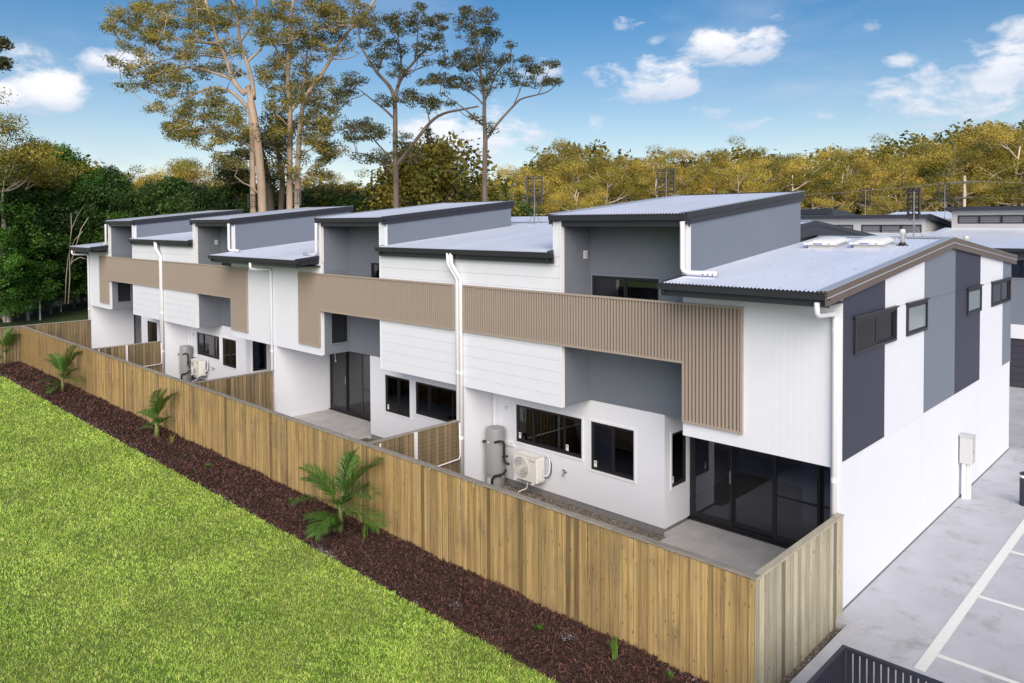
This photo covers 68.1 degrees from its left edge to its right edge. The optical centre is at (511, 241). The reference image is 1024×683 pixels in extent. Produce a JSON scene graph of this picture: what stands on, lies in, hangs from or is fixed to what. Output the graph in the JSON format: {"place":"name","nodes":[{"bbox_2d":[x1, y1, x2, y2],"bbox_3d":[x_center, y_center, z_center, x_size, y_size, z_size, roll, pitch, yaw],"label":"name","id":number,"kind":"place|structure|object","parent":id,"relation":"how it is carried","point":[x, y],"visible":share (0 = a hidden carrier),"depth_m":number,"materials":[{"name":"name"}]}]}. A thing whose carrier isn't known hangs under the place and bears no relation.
{"place":"outdoors","nodes":[
{"label":"outdoors","id":0,"kind":"place"},
{"bbox_2d":[0,300,87,327],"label":"lawn","id":1,"kind":"structure","parent":0,"point":[78,312],"depth_m":60.56,"materials":[{"name":"green plant"}]},
{"bbox_2d":[0,182,73,320],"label":"broadleaf tree","id":2,"kind":"object","parent":1,"relation":"on","point":[28,224],"visible":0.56,"depth_m":57.88,"materials":[{"name":"green plant"}]},
{"bbox_2d":[0,374,560,682],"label":"lawn","id":3,"kind":"structure","parent":0,"point":[209,607],"depth_m":14.84,"materials":[{"name":"green plant"}]},
{"bbox_2d":[0,319,90,362],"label":"paling fence","id":4,"kind":"object","parent":3,"relation":"on","point":[78,332],"visible":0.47,"depth_m":41.30,"materials":[{"name":"brown wood"}]},
{"bbox_2d":[0,360,708,682],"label":"garden bed","id":5,"kind":"object","parent":3,"relation":"on","point":[490,621],"visible":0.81,"depth_m":15.66,"materials":[{"name":"brown wood"}]},
{"bbox_2d":[39,345,84,392],"bbox_3d":[-19.626,5.531,32.899,2.793,2.154,1.924,1,2,44],"label":"young palm","id":6,"kind":"object","parent":5,"relation":"on","point":[60,362],"visible":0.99,"depth_m":32.85,"materials":[{"name":"green plant"}]},
{"bbox_2d":[136,388,177,437],"bbox_3d":[-11.937,5.827,25.805,2.191,1.852,1.395,1,2,44],"label":"young palm","id":7,"kind":"object","parent":5,"relation":"on","point":[159,402],"visible":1,"depth_m":25.66,"materials":[{"name":"green plant"}]},
{"bbox_2d":[288,447,387,540],"bbox_3d":[-4.039,5.842,17.693,2.360,2.155,2.572,-1,2,-9],"label":"young palm","id":8,"kind":"object","parent":5,"relation":"on","point":[347,485],"visible":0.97,"depth_m":17.67,"materials":[{"name":"green plant"}]},
{"bbox_2d":[54,371,663,589],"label":"gravel yard","id":9,"kind":"structure","parent":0,"point":[369,440],"depth_m":19.26,"materials":[{"name":"grey gravel"}]},
{"bbox_2d":[88,341,161,390],"bbox_3d":[-17.507,5.643,34.320,0.120,1.926,3.299,1,2,44],"label":"paling fence","id":10,"kind":"object","parent":9,"relation":"on","point":[148,353],"visible":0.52,"depth_m":34.74,"materials":[{"name":"brown wood"}]},
{"bbox_2d":[178,345,192,381],"bbox_3d":[-15.287,5.740,35.617,0.812,1.680,0.596,1,2,44],"label":"water heater","id":11,"kind":"object","parent":9,"relation":"on","point":[185,353],"visible":0.82,"depth_m":35.47,"materials":[{"name":"grey metal"}]},
{"bbox_2d":[186,370,273,433],"bbox_3d":[-10.055,5.792,27.100,0.120,1.923,3.299,1,2,44],"label":"paling fence","id":12,"kind":"object","parent":9,"relation":"on","point":[256,388],"visible":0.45,"depth_m":27.52,"materials":[{"name":"brown wood"}]},
{"bbox_2d":[361,420,459,506],"bbox_3d":[-2.603,5.939,19.880,0.120,1.922,3.299,1,2,44],"label":"paling fence","id":13,"kind":"object","parent":9,"relation":"on","point":[398,440],"visible":0.39,"depth_m":20.28,"materials":[{"name":"brown wood"}]},
{"bbox_2d":[482,425,508,487],"bbox_3d":[-0.383,6.035,21.178,0.812,1.680,0.596,1,2,44],"label":"water heater","id":14,"kind":"object","parent":9,"relation":"on","point":[496,462],"visible":0.89,"depth_m":21.03,"materials":[{"name":"grey metal"}]},
{"bbox_2d":[55,296,689,519],"bbox_3d":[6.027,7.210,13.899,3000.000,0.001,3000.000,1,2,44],"label":"ground","id":15,"kind":"structure","parent":0,"point":[86,299],"depth_m":75.42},
{"bbox_2d":[0,229,38,317],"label":"broadleaf tree","id":16,"kind":"object","parent":15,"relation":"on","point":[7,242],"visible":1,"depth_m":54.03,"materials":[{"name":"green plant"}]},
{"bbox_2d":[0,180,51,302],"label":"broadleaf tree","id":17,"kind":"object","parent":15,"relation":"on","point":[13,216],"visible":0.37,"depth_m":56.48,"materials":[{"name":"green plant"}]},
{"bbox_2d":[0,229,62,319],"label":"broadleaf tree","id":18,"kind":"object","parent":15,"relation":"on","point":[31,270],"visible":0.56,"depth_m":57.53,"materials":[{"name":"green plant"}]},
{"bbox_2d":[0,128,76,321],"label":"gum tree","id":19,"kind":"object","parent":15,"relation":"on","point":[26,159],"visible":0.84,"depth_m":55.27,"materials":[{"name":"green plant"}]},
{"bbox_2d":[0,87,80,193],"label":"gum tree","id":20,"kind":"object","parent":15,"relation":"on","point":[5,128],"visible":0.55,"depth_m":56.02,"materials":[{"name":"green plant"}]},
{"bbox_2d":[5,167,91,313],"bbox_3d":[-39.315,0.018,61.932,9.581,12.376,9.192,-2,2,-42],"label":"broadleaf tree","id":21,"kind":"object","parent":15,"relation":"on","point":[58,219],"visible":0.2,"depth_m":61.11,"materials":[{"name":"green plant"}]},
{"bbox_2d":[11,142,93,305],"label":"broadleaf tree","id":22,"kind":"object","parent":15,"relation":"on","point":[68,152],"visible":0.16,"depth_m":67.37,"materials":[{"name":"green plant"}]},
{"bbox_2d":[29,196,90,313],"bbox_3d":[-37.934,1.242,62.050,6.622,9.907,6.903,-2,2,-43],"label":"broadleaf tree","id":23,"kind":"object","parent":15,"relation":"on","point":[64,258],"visible":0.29,"depth_m":61.93,"materials":[{"name":"green plant"}]},
{"bbox_2d":[51,160,122,303],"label":"broadleaf tree","id":24,"kind":"object","parent":15,"relation":"on","point":[88,179],"visible":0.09,"depth_m":69.88,"materials":[{"name":"green plant"}]},
{"bbox_2d":[60,182,135,294],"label":"broadleaf tree","id":25,"kind":"object","parent":15,"relation":"on","point":[94,194],"visible":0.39,"depth_m":65.02,"materials":[{"name":"green plant"}]},
{"bbox_2d":[91,171,138,217],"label":"broadleaf tree","id":26,"kind":"object","parent":15,"relation":"on","point":[113,182],"visible":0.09,"depth_m":74.98,"materials":[{"name":"green plant"}]},
{"bbox_2d":[107,185,159,217],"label":"broadleaf tree","id":27,"kind":"object","parent":15,"relation":"on","point":[140,199],"visible":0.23,"depth_m":73.61,"materials":[{"name":"green plant"}]},
{"bbox_2d":[34,209,242,373],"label":"townhouse","id":28,"kind":"structure","parent":15,"relation":"on","point":[123,285],"depth_m":40.35,"materials":[{"name":"white paint"}]},
{"bbox_2d":[144,175,213,215],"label":"broadleaf tree","id":29,"kind":"object","parent":15,"relation":"on","point":[171,185],"visible":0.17,"depth_m":74.89,"materials":[{"name":"green plant"}]},
{"bbox_2d":[141,157,222,207],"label":"gum tree","id":30,"kind":"object","parent":15,"relation":"on","point":[177,165],"visible":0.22,"depth_m":81.30,"materials":[{"name":"green plant"}]},
{"bbox_2d":[93,0,279,212],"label":"gum tree","id":31,"kind":"object","parent":15,"relation":"on","point":[176,130],"visible":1,"depth_m":64.35,"materials":[{"name":"green plant"}]},
{"bbox_2d":[172,183,230,212],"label":"broadleaf tree","id":32,"kind":"object","parent":15,"relation":"on","point":[194,198],"visible":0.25,"depth_m":73.19,"materials":[{"name":"green plant"}]},
{"bbox_2d":[206,180,257,213],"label":"broadleaf tree","id":33,"kind":"object","parent":15,"relation":"on","point":[225,202],"visible":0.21,"depth_m":74.95,"materials":[{"name":"green plant"}]},
{"bbox_2d":[152,206,353,437],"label":"townhouse","id":34,"kind":"structure","parent":15,"relation":"on","point":[214,290],"depth_m":32.93,"materials":[{"name":"white paint"}]},
{"bbox_2d":[196,330,219,360],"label":"window","id":35,"kind":"structure","parent":34,"relation":"in","point":[208,344],"depth_m":34.89,"materials":[{"name":"black glass"}]},
{"bbox_2d":[222,336,236,369],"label":"window","id":36,"kind":"structure","parent":34,"relation":"in","point":[229,345],"depth_m":33.39,"materials":[{"name":"black glass"}]},
{"bbox_2d":[208,105,297,210],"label":"gum tree","id":37,"kind":"object","parent":15,"relation":"on","point":[231,178],"visible":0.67,"depth_m":68.20,"materials":[{"name":"green plant"}]},
{"bbox_2d":[256,184,341,211],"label":"bushy tree","id":38,"kind":"object","parent":15,"relation":"on","point":[304,200],"visible":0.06,"depth_m":76.16,"materials":[{"name":"green plant"}]},
{"bbox_2d":[251,0,385,208],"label":"gum tree","id":39,"kind":"object","parent":15,"relation":"on","point":[303,98],"visible":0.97,"depth_m":65.09,"materials":[{"name":"green plant"}]},
{"bbox_2d":[300,180,367,212],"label":"bushy tree","id":40,"kind":"object","parent":15,"relation":"on","point":[338,190],"visible":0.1,"depth_m":78.54,"materials":[{"name":"green plant"}]},
{"bbox_2d":[326,187,389,212],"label":"bushy tree","id":41,"kind":"object","parent":15,"relation":"on","point":[348,201],"visible":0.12,"depth_m":75.42,"materials":[{"name":"green plant"}]},
{"bbox_2d":[194,200,552,465],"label":"townhouse","id":42,"kind":"structure","parent":15,"relation":"on","point":[382,281],"depth_m":25.59,"materials":[{"name":"white paint"}]},
{"bbox_2d":[329,351,370,421],"bbox_3d":[-5.591,5.348,28.321,4.260,2.520,0.200,1,2,44],"label":"sliding door","id":43,"kind":"structure","parent":42,"relation":"in","point":[350,373],"depth_m":28.92,"materials":[{"name":"black glass"}]},
{"bbox_2d":[384,373,410,419],"bbox_3d":[-3.744,5.070,24.947,1.430,1.340,0.109,1,2,44],"label":"window","id":44,"kind":"structure","parent":42,"relation":"in","point":[397,400],"depth_m":24.96,"materials":[{"name":"black glass"}]},
{"bbox_2d":[414,379,455,422],"bbox_3d":[-2.214,5.005,23.463,2.450,1.150,0.109,1,2,44],"label":"window","id":45,"kind":"structure","parent":42,"relation":"in","point":[431,400],"depth_m":23.69,"materials":[{"name":"black glass"}]},
{"bbox_2d":[20,326,759,682],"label":"paling fence","id":46,"kind":"object","parent":15,"relation":"on","point":[688,612],"visible":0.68,"depth_m":15.15,"materials":[{"name":"brown wood"}]},
{"bbox_2d":[328,1,478,207],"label":"gum tree","id":47,"kind":"object","parent":15,"relation":"on","point":[364,127],"visible":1,"depth_m":61.43,"materials":[{"name":"green plant"}]},
{"bbox_2d":[366,157,442,210],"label":"bushy tree","id":48,"kind":"object","parent":15,"relation":"on","point":[384,191],"visible":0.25,"depth_m":68.65,"materials":[{"name":"green plant"}]},
{"bbox_2d":[355,135,472,211],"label":"bushy tree","id":49,"kind":"object","parent":15,"relation":"on","point":[441,172],"visible":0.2,"depth_m":70.34,"materials":[{"name":"green plant"}]},
{"bbox_2d":[382,131,525,216],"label":"bushy tree","id":50,"kind":"object","parent":15,"relation":"on","point":[477,179],"visible":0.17,"depth_m":74.76,"materials":[{"name":"green plant"}]},
{"bbox_2d":[415,3,564,200],"bbox_3d":[-1.704,-6.864,59.886,11.862,25.833,10.684,0,1,-4],"label":"gum tree","id":51,"kind":"object","parent":15,"relation":"on","point":[474,58],"visible":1,"depth_m":59.64,"materials":[{"name":"green plant"}]},
{"bbox_2d":[498,163,566,215],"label":"gum tree","id":52,"kind":"object","parent":15,"relation":"on","point":[518,175],"visible":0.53,"depth_m":104.83,"materials":[{"name":"green plant"}]},
{"bbox_2d":[68,119,1023,216],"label":"wood","id":53,"kind":"object","parent":15,"relation":"on","point":[507,183],"visible":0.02,"depth_m":127.82,"materials":[{"name":"green plant"}]},
{"bbox_2d":[518,161,590,211],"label":"gum tree","id":54,"kind":"object","parent":15,"relation":"on","point":[569,179],"visible":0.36,"depth_m":104.35,"materials":[{"name":"green plant"}]},
{"bbox_2d":[535,137,612,206],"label":"gum tree","id":55,"kind":"object","parent":15,"relation":"on","point":[562,152],"visible":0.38,"depth_m":112.07,"materials":[{"name":"green plant"}]},
{"bbox_2d":[542,181,610,215],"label":"gum tree","id":56,"kind":"object","parent":15,"relation":"on","point":[592,200],"visible":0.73,"depth_m":91.31,"materials":[{"name":"green plant"}]},
{"bbox_2d":[544,155,615,211],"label":"gum tree","id":57,"kind":"object","parent":15,"relation":"on","point":[565,167],"visible":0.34,"depth_m":102.75,"materials":[{"name":"green plant"}]},
{"bbox_2d":[550,143,636,205],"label":"gum tree","id":58,"kind":"object","parent":15,"relation":"on","point":[581,152],"visible":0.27,"depth_m":116.28,"materials":[{"name":"green plant"}]},
{"bbox_2d":[563,156,647,205],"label":"gum tree","id":59,"kind":"object","parent":15,"relation":"on","point":[607,177],"visible":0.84,"depth_m":99.78,"materials":[{"name":"green plant"}]},
{"bbox_2d":[619,151,687,197],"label":"gum tree","id":60,"kind":"object","parent":15,"relation":"on","point":[657,159],"visible":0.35,"depth_m":112.41,"materials":[{"name":"green plant"}]},
{"bbox_2d":[621,163,702,200],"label":"gum tree","id":61,"kind":"object","parent":15,"relation":"on","point":[679,170],"visible":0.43,"depth_m":100.46,"materials":[{"name":"green plant"}]},
{"bbox_2d":[638,159,720,197],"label":"gum tree","id":62,"kind":"object","parent":15,"relation":"on","point":[686,183],"visible":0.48,"depth_m":103.13,"materials":[{"name":"green plant"}]},
{"bbox_2d":[675,165,744,194],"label":"gum tree","id":63,"kind":"object","parent":15,"relation":"on","point":[725,184],"visible":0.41,"depth_m":103.46,"materials":[{"name":"green plant"}]},
{"bbox_2d":[446,191,1017,635],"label":"townhouse","id":64,"kind":"structure","parent":15,"relation":"on","point":[750,381],"depth_m":17.89,"materials":[{"name":"white paint"}]},
{"bbox_2d":[513,449,551,492],"bbox_3d":[0.532,6.302,20.420,1.080,1.156,0.543,1,2,44],"label":"air conditioner","id":65,"kind":"object","parent":64,"relation":"attached to","point":[528,466],"visible":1,"depth_m":20.29,"materials":[{"name":"white metal"}]},
{"bbox_2d":[514,402,583,461],"bbox_3d":[0.984,5.069,20.364,2.450,1.150,0.109,1,2,44],"label":"window","id":66,"kind":"structure","parent":64,"relation":"in","point":[551,430],"depth_m":20.36,"materials":[{"name":"black glass"}]},
{"bbox_2d":[589,418,635,483],"bbox_3d":[2.514,5.194,18.885,1.430,1.340,0.109,1,2,44],"label":"window","id":67,"kind":"structure","parent":64,"relation":"in","point":[594,468],"depth_m":18.90,"materials":[{"name":"black"}]},
{"bbox_2d":[591,274,660,299],"bbox_3d":[2.764,1.451,18.505,2.060,1.250,0.109,1,2,44],"label":"window","id":68,"kind":"structure","parent":64,"relation":"in","point":[595,276],"depth_m":18.50,"materials":[{"name":"black"}]},
{"bbox_2d":[670,427,687,490],"bbox_3d":[3.998,5.207,18.275,0.109,1.410,0.760,1,2,44],"label":"window","id":69,"kind":"structure","parent":64,"relation":"in","point":[678,441],"depth_m":18.31,"materials":[{"name":"black glass"}]},
{"bbox_2d":[689,437,829,548],"bbox_3d":[5.938,5.576,17.151,4.260,2.520,0.200,1,2,44],"label":"sliding door","id":70,"kind":"structure","parent":64,"relation":"in","point":[731,525],"depth_m":17.70,"materials":[{"name":"black"}]},
{"bbox_2d":[804,236,850,248],"bbox_3d":[7.834,0.034,18.815,0.774,0.332,1.028,1,2,44],"label":"skylight","id":71,"kind":"object","parent":64,"relation":"on","point":[828,242],"visible":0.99,"depth_m":18.55,"materials":[{"name":"grey plastic"}]},
{"bbox_2d":[849,235,897,248],"bbox_3d":[8.705,0.024,18.249,0.774,0.332,1.028,1,2,44],"label":"skylight","id":72,"kind":"object","parent":64,"relation":"on","point":[875,241],"visible":1,"depth_m":17.97,"materials":[{"name":"grey plastic"}]},
{"bbox_2d":[852,305,899,354],"bbox_3d":[7.155,1.716,14.911,0.135,0.720,2.430,1,2,44],"label":"window","id":73,"kind":"structure","parent":64,"relation":"in","point":[873,329],"depth_m":14.82,"materials":[{"name":"black glass"}]},
{"bbox_2d":[905,298,929,335],"bbox_3d":[8.950,1.658,16.763,0.135,0.720,1.510,1,2,44],"label":"window","id":74,"kind":"structure","parent":64,"relation":"in","point":[917,310],"depth_m":16.71,"materials":[{"name":"black"}]},
{"bbox_2d":[966,284,983,314],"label":"window","id":75,"kind":"structure","parent":64,"relation":"in","point":[974,293],"depth_m":20.22,"materials":[{"name":"black"}]},
{"bbox_2d":[991,277,1012,306],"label":"window","id":76,"kind":"structure","parent":64,"relation":"in","point":[1001,288],"depth_m":22.42,"materials":[{"name":"black glass"}]},
{"bbox_2d":[692,156,776,193],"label":"gum tree","id":77,"kind":"object","parent":15,"relation":"on","point":[748,176],"visible":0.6,"depth_m":101.73,"materials":[{"name":"green plant"}]},
{"bbox_2d":[705,147,779,192],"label":"gum tree","id":78,"kind":"object","parent":15,"relation":"on","point":[723,156],"visible":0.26,"depth_m":113.94,"materials":[{"name":"green plant"}]},
{"bbox_2d":[720,156,809,206],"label":"gum tree","id":79,"kind":"object","parent":15,"relation":"on","point":[780,167],"visible":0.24,"depth_m":104.75,"materials":[{"name":"green plant"}]},
{"bbox_2d":[728,134,814,181],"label":"gum tree","id":80,"kind":"object","parent":15,"relation":"on","point":[750,154],"visible":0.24,"depth_m":119.84,"materials":[{"name":"green plant"}]},
{"bbox_2d":[742,162,833,201],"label":"gum tree","id":81,"kind":"object","parent":15,"relation":"on","point":[786,182],"visible":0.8,"depth_m":102.35,"materials":[{"name":"green plant"}]},
{"bbox_2d":[766,154,842,208],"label":"gum tree","id":82,"kind":"object","parent":15,"relation":"on","point":[800,160],"visible":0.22,"depth_m":110.19,"materials":[{"name":"green plant"}]},
{"bbox_2d":[774,149,858,208],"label":"gum tree","id":83,"kind":"object","parent":15,"relation":"on","point":[834,170],"visible":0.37,"depth_m":104.13,"materials":[{"name":"green plant"}]},
{"bbox_2d":[810,157,892,211],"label":"gum tree","id":84,"kind":"object","parent":15,"relation":"on","point":[859,162],"visible":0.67,"depth_m":102.69,"materials":[{"name":"green plant"}]},
{"bbox_2d":[834,159,920,214],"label":"gum tree","id":85,"kind":"object","parent":15,"relation":"on","point":[872,180],"visible":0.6,"depth_m":103.36,"materials":[{"name":"green plant"}]},
{"bbox_2d":[856,153,942,213],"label":"gum tree","id":86,"kind":"object","parent":15,"relation":"on","point":[909,162],"visible":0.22,"depth_m":105.79,"materials":[{"name":"green plant"}]},
{"bbox_2d":[852,133,955,211],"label":"gum tree","id":87,"kind":"object","parent":15,"relation":"on","point":[880,159],"visible":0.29,"depth_m":121.67,"materials":[{"name":"green plant"}]},
{"bbox_2d":[860,181,949,214],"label":"gum tree","id":88,"kind":"object","parent":15,"relation":"on","point":[878,207],"visible":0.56,"depth_m":87.33,"materials":[{"name":"green plant"}]},
{"bbox_2d":[870,142,968,211],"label":"gum tree","id":89,"kind":"object","parent":15,"relation":"on","point":[895,171],"visible":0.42,"depth_m":104.33,"materials":[{"name":"green plant"}]},
{"bbox_2d":[907,145,1001,211],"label":"gum tree","id":90,"kind":"object","parent":15,"relation":"on","point":[970,176],"visible":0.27,"depth_m":103.30,"materials":[{"name":"green plant"}]},
{"bbox_2d":[900,164,1016,207],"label":"gum tree","id":91,"kind":"object","parent":15,"relation":"on","point":[955,187],"visible":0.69,"depth_m":89.92,"materials":[{"name":"green plant"}]},
{"bbox_2d":[908,119,1009,206],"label":"gum tree","id":92,"kind":"object","parent":15,"relation":"on","point":[959,139],"visible":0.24,"depth_m":114.81,"materials":[{"name":"green plant"}]},
{"bbox_2d":[908,142,1023,206],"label":"gum tree","id":93,"kind":"object","parent":15,"relation":"on","point":[937,163],"visible":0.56,"depth_m":102.68,"materials":[{"name":"green plant"}]},
{"bbox_2d":[936,127,1023,205],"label":"gum tree","id":94,"kind":"object","parent":15,"relation":"on","point":[1005,150],"visible":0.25,"depth_m":102.94,"materials":[{"name":"green plant"}]},
{"bbox_2d":[945,173,1023,206],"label":"gum tree","id":95,"kind":"object","parent":15,"relation":"on","point":[981,190],"visible":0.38,"depth_m":90.14,"materials":[{"name":"green plant"}]},
{"bbox_2d":[952,128,1023,205],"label":"gum tree","id":96,"kind":"object","parent":15,"relation":"on","point":[1016,162],"visible":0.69,"depth_m":100.16,"materials":[{"name":"green plant"}]},
{"bbox_2d":[0,0,1023,211],"label":"sky","id":97,"kind":"structure","parent":0,"point":[786,76],"materials":[{"name":"blue"}]},
{"bbox_2d":[430,484,840,682],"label":"gravel","id":98,"kind":"structure","parent":0,"point":[602,517],"depth_m":18.41,"materials":[{"name":"grey gravel"}]},
{"bbox_2d":[790,386,1023,682],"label":"car park","id":99,"kind":"structure","parent":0,"point":[941,598],"depth_m":14.36,"materials":[{"name":"grey concrete"}]},
{"bbox_2d":[754,513,843,682],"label":"paling fence","id":100,"kind":"object","parent":99,"relation":"on","point":[798,597],"visible":0.98,"depth_m":12.44,"materials":[{"name":"beige wood"}]},
{"bbox_2d":[807,645,943,682],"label":"slat railing","id":101,"kind":"object","parent":99,"relation":"on","point":[836,667],"visible":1,"depth_m":10.64,"materials":[{"name":"black metal"}]},
{"bbox_2d":[801,214,951,235],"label":"back townhouse","id":102,"kind":"structure","parent":99,"relation":"on","point":[891,225],"depth_m":41.52,"materials":[{"name":"grey paint"}]},
{"bbox_2d":[861,225,921,232],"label":"window","id":103,"kind":"structure","parent":102,"relation":"in","point":[864,228],"depth_m":41.34,"materials":[{"name":"black glass"}]},
{"bbox_2d":[959,432,975,498],"bbox_3d":[11.687,5.781,19.456,0.316,1.648,0.360,1,2,44],"label":"meter box","id":104,"kind":"object","parent":99,"relation":"on","point":[967,450],"visible":1,"depth_m":19.39,"materials":[{"name":"grey metal"}]},
{"bbox_2d":[924,206,1023,387],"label":"back townhouse","id":105,"kind":"structure","parent":99,"relation":"on","point":[1000,228],"depth_m":35.55,"materials":[{"name":"white paint"}]},
{"bbox_2d":[958,215,1023,223],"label":"window","id":106,"kind":"structure","parent":105,"relation":"in","point":[971,218],"depth_m":38.80,"materials":[{"name":"black glass"}]},
{"bbox_2d":[1009,338,1023,387],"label":"garage door","id":107,"kind":"structure","parent":105,"relation":"in","point":[1016,376],"depth_m":32.27,"materials":[{"name":"grey metal"}]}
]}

